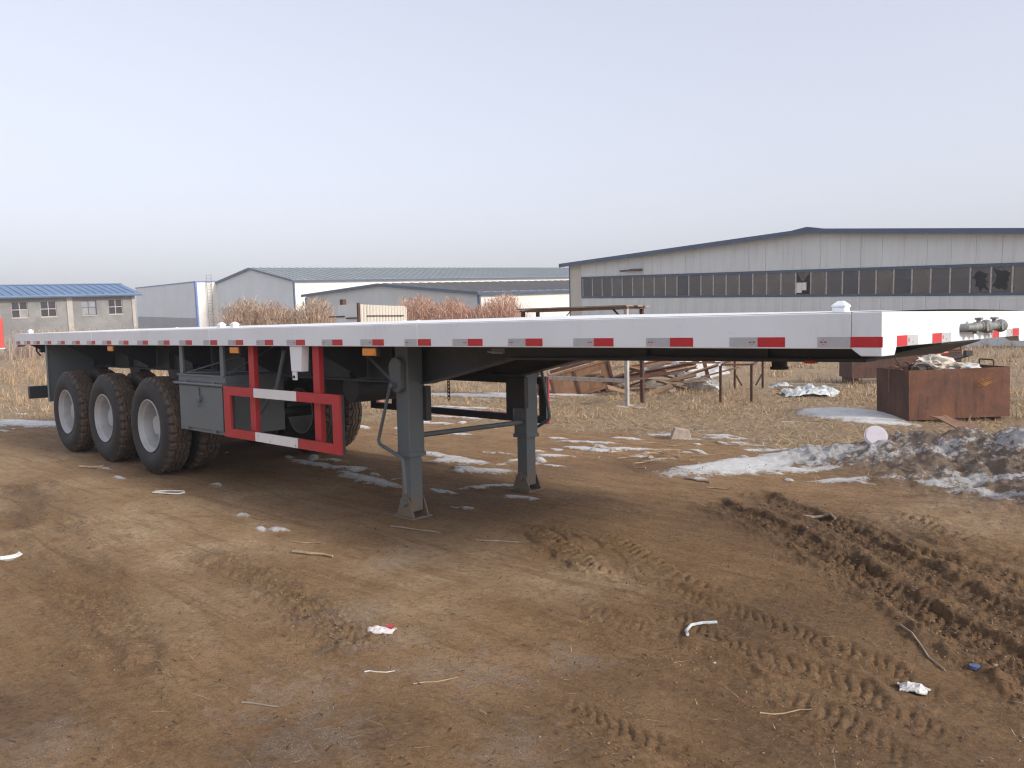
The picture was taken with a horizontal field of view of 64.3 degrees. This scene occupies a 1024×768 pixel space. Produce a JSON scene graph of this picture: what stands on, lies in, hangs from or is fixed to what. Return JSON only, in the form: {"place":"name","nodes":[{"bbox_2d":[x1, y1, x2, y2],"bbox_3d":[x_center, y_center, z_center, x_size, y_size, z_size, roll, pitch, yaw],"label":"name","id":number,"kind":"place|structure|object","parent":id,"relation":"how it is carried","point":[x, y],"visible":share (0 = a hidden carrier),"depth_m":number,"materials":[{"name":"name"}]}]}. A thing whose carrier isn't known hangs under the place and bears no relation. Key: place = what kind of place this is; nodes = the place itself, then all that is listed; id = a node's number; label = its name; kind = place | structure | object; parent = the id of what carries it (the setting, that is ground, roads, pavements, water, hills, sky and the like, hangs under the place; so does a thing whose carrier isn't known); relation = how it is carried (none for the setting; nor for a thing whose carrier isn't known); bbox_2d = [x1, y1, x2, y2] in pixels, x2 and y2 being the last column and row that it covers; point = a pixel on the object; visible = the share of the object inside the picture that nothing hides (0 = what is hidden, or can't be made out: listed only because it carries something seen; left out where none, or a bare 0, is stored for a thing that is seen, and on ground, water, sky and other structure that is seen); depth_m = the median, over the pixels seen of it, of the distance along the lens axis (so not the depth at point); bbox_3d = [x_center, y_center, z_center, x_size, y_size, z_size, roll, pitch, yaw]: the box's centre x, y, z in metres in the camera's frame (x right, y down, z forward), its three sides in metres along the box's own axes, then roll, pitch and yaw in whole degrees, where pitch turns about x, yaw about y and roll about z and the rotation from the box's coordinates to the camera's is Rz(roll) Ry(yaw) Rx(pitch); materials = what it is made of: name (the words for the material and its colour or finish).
{"place":"outdoors","nodes":[
{"label":"outdoors","id":0,"kind":"place"},
{"bbox_2d":[0,346,1023,767],"bbox_3d":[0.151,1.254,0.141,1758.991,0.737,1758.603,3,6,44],"label":"ground","id":1,"kind":"structure","parent":0,"point":[598,508],"depth_m":4.62,"materials":[{"name":"soil"}]},
{"bbox_2d":[0,318,4,348],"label":"red truck","id":2,"kind":"object","parent":1,"relation":"on","point":[1,335],"visible":1,"depth_m":40.06,"materials":[{"name":"paint"}]},
{"bbox_2d":[0,551,21,560],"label":"plastic band","id":3,"kind":"object","parent":1,"relation":"on","point":[18,554],"visible":0.98,"depth_m":5.61,"materials":[{"name":"white plastic"}]},
{"bbox_2d":[0,283,141,354],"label":"cement building","id":4,"kind":"structure","parent":1,"relation":"on","point":[100,306],"depth_m":70.88,"materials":[{"name":"concrete"}]},
{"bbox_2d":[11,302,27,318],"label":"window","id":5,"kind":"structure","parent":4,"relation":"in","point":[19,309],"depth_m":68.13,"materials":[{"name":"glass"}]},
{"bbox_2d":[40,301,57,317],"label":"window","id":6,"kind":"structure","parent":4,"relation":"in","point":[48,308],"depth_m":69.69,"materials":[{"name":"glass"}]},
{"bbox_2d":[81,300,97,315],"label":"window","id":7,"kind":"structure","parent":4,"relation":"in","point":[88,307],"depth_m":72.01,"materials":[{"name":"glass"}]},
{"bbox_2d":[108,299,123,314],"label":"window","id":8,"kind":"structure","parent":4,"relation":"in","point":[115,305],"depth_m":73.65,"materials":[{"name":"glass"}]},
{"bbox_2d":[0,324,162,359],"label":"weed thicket","id":9,"kind":"object","parent":1,"relation":"on","point":[22,351],"visible":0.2,"depth_m":54.21,"materials":[{"name":"beige plant"}]},
{"bbox_2d":[79,465,103,467],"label":"stick","id":10,"kind":"object","parent":1,"relation":"on","point":[82,466],"visible":1,"depth_m":9.26,"materials":[{"name":"brown wood"}]},
{"bbox_2d":[152,490,184,493],"bbox_3d":[-3.259,1.030,7.752,0.321,0.020,0.123,0,4,12],"label":"wire loop","id":11,"kind":"object","parent":1,"relation":"on","point":[165,491],"visible":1,"depth_m":7.78,"materials":[{"name":"white metal"}]},
{"bbox_2d":[135,278,219,328],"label":"steel building","id":12,"kind":"structure","parent":1,"relation":"on","point":[183,304],"depth_m":134.62,"materials":[{"name":"white metal"}]},
{"bbox_2d":[241,701,277,707],"bbox_3d":[-1.038,1.322,3.360,0.173,0.010,0.014,0,4,17],"label":"stick","id":13,"kind":"object","parent":1,"relation":"on","point":[245,702],"visible":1,"depth_m":3.36,"materials":[{"name":"brown wood"}]},
{"bbox_2d":[191,296,335,326],"bbox_3d":[-9.891,-2.255,34.178,6.921,3.130,6.125,-1,4,-3],"label":"weed thicket","id":14,"kind":"object","parent":1,"relation":"on","point":[247,315],"visible":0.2,"depth_m":33.32,"materials":[{"name":"brown plant"}]},
{"bbox_2d":[289,540,324,543],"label":"stick","id":15,"kind":"object","parent":1,"relation":"on","point":[305,542],"visible":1,"depth_m":5.87,"materials":[{"name":"brown wood"}]},
{"bbox_2d":[292,549,332,556],"bbox_3d":[-1.361,1.160,5.579,0.332,0.030,0.039,1,4,22],"label":"stick","id":16,"kind":"object","parent":1,"relation":"on","point":[308,553],"visible":1,"depth_m":5.57,"materials":[{"name":"brown wood"}]},
{"bbox_2d":[329,299,406,322],"bbox_3d":[-4.783,-1.549,27.291,1.550,2.550,2.130,2,5,40],"label":"corrugated box","id":17,"kind":"object","parent":1,"relation":"on","point":[357,312],"visible":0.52,"depth_m":26.55,"materials":[{"name":"metal"}]},
{"bbox_2d":[364,670,394,672],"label":"stick","id":18,"kind":"object","parent":1,"relation":"on","point":[378,671],"visible":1,"depth_m":3.63,"materials":[{"name":"white wood"}]},
{"bbox_2d":[367,623,396,633],"bbox_3d":[-0.666,1.241,4.125,0.159,0.031,0.104,-1,4,8],"label":"snack wrapper","id":19,"kind":"object","parent":1,"relation":"on","point":[388,629],"visible":0.98,"depth_m":4.12,"materials":[{"name":"white plastic"}]},
{"bbox_2d":[215,267,568,325],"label":"storage shed","id":20,"kind":"structure","parent":1,"relation":"on","point":[289,285],"depth_m":126.41,"materials":[{"name":"white metal"}]},
{"bbox_2d":[390,525,440,532],"bbox_3d":[-0.733,1.101,6.186,0.460,0.019,0.024,1,5,28],"label":"stick","id":21,"kind":"object","parent":1,"relation":"on","point":[412,529],"visible":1,"depth_m":6.20,"materials":[{"name":"brown wood"}]},
{"bbox_2d":[301,280,569,322],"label":"storage shed","id":22,"kind":"structure","parent":1,"relation":"on","point":[545,294],"depth_m":82.86,"materials":[{"name":"white metal"}]},
{"bbox_2d":[413,677,457,683],"bbox_3d":[-0.329,1.288,3.528,0.200,0.009,0.019,-2,4,-14],"label":"stick","id":23,"kind":"object","parent":1,"relation":"on","point":[434,681],"visible":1,"depth_m":3.52,"materials":[{"name":"brown wood"}]},
{"bbox_2d":[394,291,542,320],"bbox_3d":[-2.347,-2.386,34.128,7.578,3.105,5.996,-1,4,-2],"label":"weed thicket","id":24,"kind":"object","parent":1,"relation":"on","point":[422,309],"visible":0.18,"depth_m":33.24,"materials":[{"name":"brown plant"}]},
{"bbox_2d":[476,539,530,542],"bbox_3d":[-0.062,1.123,5.820,0.401,0.014,0.020,0,4,12],"label":"stick","id":25,"kind":"object","parent":1,"relation":"on","point":[501,541],"visible":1,"depth_m":5.83,"materials":[{"name":"brown wood"}]},
{"bbox_2d":[0,339,1023,500],"bbox_3d":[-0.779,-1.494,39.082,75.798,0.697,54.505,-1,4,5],"label":"dry grass","id":26,"kind":"structure","parent":1,"relation":"on","point":[30,360],"depth_m":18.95,"materials":[{"name":"beige plant"}]},
{"bbox_2d":[0,433,1023,767],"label":"soil clods","id":27,"kind":"object","parent":1,"relation":"on","point":[596,639],"visible":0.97,"depth_m":3.96,"materials":[{"name":"brown soil"}]},
{"bbox_2d":[1,429,1023,767],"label":"soil chips","id":28,"kind":"object","parent":1,"relation":"on","point":[513,649],"visible":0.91,"depth_m":3.65,"materials":[{"name":"brown soil"}]},
{"bbox_2d":[4,430,1020,767],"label":"straw bits","id":29,"kind":"object","parent":1,"relation":"on","point":[486,638],"visible":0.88,"depth_m":3.77,"materials":[{"name":"beige plant"}]},
{"bbox_2d":[15,301,1023,520],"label":"flatbed trailer","id":30,"kind":"object","parent":1,"relation":"on","point":[305,388],"visible":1,"depth_m":6.92,"materials":[{"name":"white metal"}]},
{"bbox_2d":[546,360,615,393],"bbox_3d":[1.672,-0.067,18.223,1.640,0.990,0.790,-16,10,1],"label":"wrecked cabinet","id":31,"kind":"object","parent":1,"relation":"on","point":[567,387],"visible":0.55,"depth_m":17.86,"materials":[{"name":"wood"}]},
{"bbox_2d":[517,305,649,405],"bbox_3d":[1.335,-0.568,16.147,2.894,1.934,0.836,3,6,44],"label":"steel rack","id":32,"kind":"object","parent":1,"relation":"on","point":[627,379],"visible":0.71,"depth_m":15.53,"materials":[{"name":"brown metal"}]},
{"bbox_2d":[637,379,676,392],"bbox_3d":[3.228,0.145,18.003,1.018,0.502,0.687,3,6,44],"label":"grey boulder","id":33,"kind":"object","parent":1,"relation":"on","point":[650,382],"visible":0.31,"depth_m":17.80,"materials":[{"name":"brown stone"}]},
{"bbox_2d":[591,442,724,468],"bbox_3d":[1.667,0.802,9.218,1.438,0.065,1.891,-1,4,-1],"label":"branch pile","id":34,"kind":"object","parent":1,"relation":"on","point":[651,460],"visible":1,"depth_m":9.28,"materials":[{"name":"brown wood"}]},
{"bbox_2d":[584,364,739,393],"bbox_3d":[3.111,-0.062,17.957,3.597,0.766,2.098,-2,4,-7],"label":"broken timber","id":35,"kind":"object","parent":1,"relation":"on","point":[672,382],"visible":0.55,"depth_m":17.65,"materials":[{"name":"brown wood"}]},
{"bbox_2d":[629,361,674,370],"bbox_3d":[3.245,-0.483,18.029,1.624,0.343,0.080,-2,4,-16],"label":"steel channel","id":36,"kind":"object","parent":35,"relation":"on","point":[650,363],"visible":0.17,"depth_m":18.00,"materials":[{"name":"brown metal"}]},
{"bbox_2d":[611,361,697,384],"bbox_3d":[3.139,-0.249,17.881,1.952,0.462,0.120,-2,4,-9],"label":"steel channel","id":37,"kind":"object","parent":35,"relation":"on","point":[655,372],"visible":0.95,"depth_m":17.91,"materials":[{"name":"brown metal"}]},
{"bbox_2d":[648,362,671,376],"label":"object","id":38,"kind":"object","parent":35,"relation":"on","point":[661,365],"visible":0.33,"depth_m":18.20,"materials":[{"name":"stone"}]},
{"bbox_2d":[644,361,689,376],"bbox_3d":[3.441,-0.564,18.563,1.202,0.823,0.778,-1,4,-1],"label":"metal sheet","id":39,"kind":"object","parent":35,"relation":"on","point":[673,363],"visible":0.08,"depth_m":18.32,"materials":[{"name":"grey metal"}]},
{"bbox_2d":[670,427,690,439],"bbox_3d":[2.204,0.648,10.658,0.268,0.149,0.196,-1,4,4],"label":"stone block","id":40,"kind":"object","parent":1,"relation":"on","point":[677,433],"depth_m":10.60,"materials":[{"name":"beige stone"}]},
{"bbox_2d":[684,477,710,482],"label":"stick","id":41,"kind":"object","parent":1,"relation":"on","point":[687,478],"visible":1,"depth_m":7.91,"materials":[{"name":"brown wood"}]},
{"bbox_2d":[682,377,718,390],"bbox_3d":[4.229,0.034,18.144,0.938,0.418,0.496,3,6,44],"label":"white sack","id":42,"kind":"object","parent":1,"relation":"on","point":[712,383],"visible":0.66,"depth_m":17.93,"materials":[{"name":"fabric"}]},
{"bbox_2d":[685,361,714,378],"bbox_3d":[4.147,-0.373,18.060,0.688,0.577,0.118,0,4,10],"label":"steel bracket","id":43,"kind":"object","parent":42,"relation":"on","point":[706,371],"visible":0.29,"depth_m":18.01,"materials":[{"name":"brown metal"}]},
{"bbox_2d":[684,361,729,380],"bbox_3d":[4.338,-0.499,18.588,1.063,0.869,0.715,-1,4,-5],"label":"white tarp","id":44,"kind":"object","parent":42,"relation":"on","point":[711,371],"visible":0.23,"depth_m":18.40,"materials":[{"name":"plastic"}]},
{"bbox_2d":[684,621,716,635],"bbox_3d":[0.911,1.207,4.041,0.102,0.037,0.271,3,6,44],"label":"bent hose","id":45,"kind":"object","parent":1,"relation":"on","point":[690,625],"visible":1,"depth_m":4.10,"materials":[{"name":"white plastic"}]},
{"bbox_2d":[708,487,730,488],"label":"stick","id":46,"kind":"object","parent":1,"relation":"on","point":[717,488],"visible":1,"depth_m":7.48,"materials":[{"name":"brown wood"}]},
{"bbox_2d":[679,361,763,402],"bbox_3d":[4.667,-0.138,16.866,1.362,0.800,3.480,1,5,29],"label":"bare table","id":47,"kind":"object","parent":1,"relation":"on","point":[738,379],"visible":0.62,"depth_m":15.33,"materials":[{"name":"metal"}]},
{"bbox_2d":[768,382,793,387],"bbox_3d":[6.107,0.019,18.405,0.584,0.134,0.371,2,5,35],"label":"plastic scrap","id":48,"kind":"object","parent":1,"relation":"on","point":[781,384],"visible":0.77,"depth_m":18.35,"materials":[{"name":"white plastic"}]},
{"bbox_2d":[759,709,811,714],"bbox_3d":[1.073,1.287,3.197,0.213,0.018,0.016,-2,4,-7],"label":"stick","id":49,"kind":"object","parent":1,"relation":"on","point":[782,713],"visible":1,"depth_m":3.19,"materials":[{"name":"brown wood"}]},
{"bbox_2d":[559,227,1023,346],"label":"warehouse","id":50,"kind":"structure","parent":1,"relation":"on","point":[808,269],"depth_m":47.19,"materials":[{"name":"grey metal"}]},
{"bbox_2d":[581,263,1023,297],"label":"window frame","id":51,"kind":"structure","parent":50,"relation":"in","point":[1001,264],"depth_m":46.86,"materials":[{"name":"metal"}]},
{"bbox_2d":[770,383,840,386],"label":"timber beam","id":52,"kind":"structure","parent":1,"relation":"on","point":[800,384],"depth_m":18.41,"materials":[{"name":"brown wood"}]},
{"bbox_2d":[776,383,839,396],"bbox_3d":[5.959,0.113,16.311,1.281,0.254,0.744,0,4,16],"label":"plastic tarp","id":53,"kind":"object","parent":1,"relation":"on","point":[808,388],"visible":0.96,"depth_m":16.19,"materials":[{"name":"white plastic"}]},
{"bbox_2d":[777,386,840,389],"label":"timber beam","id":54,"kind":"structure","parent":1,"relation":"on","point":[794,387],"depth_m":17.85,"materials":[{"name":"brown wood"}]},
{"bbox_2d":[805,513,836,519],"bbox_3d":[2.397,1.027,6.331,0.243,0.055,0.090,1,5,28],"label":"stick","id":55,"kind":"object","parent":1,"relation":"on","point":[827,515],"visible":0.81,"depth_m":6.34,"materials":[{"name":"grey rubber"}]},
{"bbox_2d":[864,426,887,443],"bbox_3d":[3.882,0.556,8.684,0.236,0.212,0.126,0,4,16],"label":"bucket lid","id":56,"kind":"object","parent":1,"relation":"on","point":[873,434],"visible":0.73,"depth_m":8.68,"materials":[{"name":"white plastic"}]},
{"bbox_2d":[839,348,964,384],"bbox_3d":[9.140,-0.413,19.240,2.550,0.870,0.920,-1,4,4],"label":"rusty trough","id":57,"kind":"object","parent":1,"relation":"on","point":[849,371],"visible":0.35,"depth_m":18.86,"materials":[{"name":"metal"}]},
{"bbox_2d":[897,681,930,694],"bbox_3d":[1.650,1.240,3.341,0.126,0.034,0.082,1,5,27],"label":"paper wad","id":58,"kind":"object","parent":1,"relation":"on","point":[917,688],"visible":1,"depth_m":3.33,"materials":[{"name":"white paper"}]},
{"bbox_2d":[898,623,944,670],"bbox_3d":[1.893,1.211,3.777,0.024,0.026,0.544,-1,4,8],"label":"stick","id":59,"kind":"object","parent":1,"relation":"on","point":[912,633],"visible":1,"depth_m":3.80,"materials":[{"name":"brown wood"}]},
{"bbox_2d":[877,358,1009,421],"bbox_3d":[6.425,0.096,12.211,1.556,0.901,0.973,-2,4,-3],"label":"scrap skip","id":60,"kind":"object","parent":1,"relation":"on","point":[920,395],"visible":0.94,"depth_m":11.77,"materials":[{"name":"metal"}]},
{"bbox_2d":[894,354,927,368],"bbox_3d":[5.993,-0.355,12.373,0.822,0.299,0.498,-3,5,-26],"label":"scrap bar","id":61,"kind":"object","parent":60,"relation":"on","point":[900,365],"visible":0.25,"depth_m":12.19,"materials":[{"name":"metal"}]},
{"bbox_2d":[910,354,963,369],"bbox_3d":[6.334,-0.263,12.096,0.714,0.372,0.587,3,6,44],"label":"cloth bundle","id":62,"kind":"object","parent":60,"relation":"in","point":[934,362],"visible":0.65,"depth_m":11.95,"materials":[{"name":"beige fabric"}]},
{"bbox_2d":[934,341,960,354],"bbox_3d":[6.515,-0.431,12.339,0.601,0.500,0.050,-1,4,-3],"label":"crank rod","id":63,"kind":"object","parent":62,"relation":"on","point":[946,352],"visible":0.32,"depth_m":12.33,"materials":[{"name":"metal"}]},
{"bbox_2d":[952,350,972,359],"bbox_3d":[6.689,-0.387,12.404,0.610,0.240,0.085,-1,4,0],"label":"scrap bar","id":64,"kind":"object","parent":60,"relation":"in","point":[967,353],"visible":0.62,"depth_m":12.38,"materials":[{"name":"grey metal"}]},
{"bbox_2d":[959,362,980,367],"bbox_3d":[6.660,-0.194,12.039,0.511,0.260,0.418,3,6,44],"label":"cloth bundle","id":65,"kind":"object","parent":60,"relation":"in","point":[970,365],"visible":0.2,"depth_m":11.86,"materials":[{"name":"white fabric"}]},
{"bbox_2d":[930,415,981,428],"bbox_3d":[4.616,0.417,8.470,0.250,0.163,0.415,-4,5,-37],"label":"cardboard sheet","id":66,"kind":"object","parent":1,"relation":"on","point":[952,422],"visible":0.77,"depth_m":8.46,"materials":[{"name":"beige cardboard"}]},
{"bbox_2d":[969,663,980,669],"bbox_3d":[1.999,1.222,3.518,0.044,0.014,0.044,3,6,44],"label":"bottle cap","id":67,"kind":"object","parent":1,"relation":"on","point":[973,666],"visible":1,"depth_m":3.51,"materials":[{"name":"blue plastic"}]},
{"bbox_2d":[0,0,1023,328],"label":"sky","id":68,"kind":"structure","parent":0,"point":[143,143],"materials":[{"name":"grey"}]}
]}

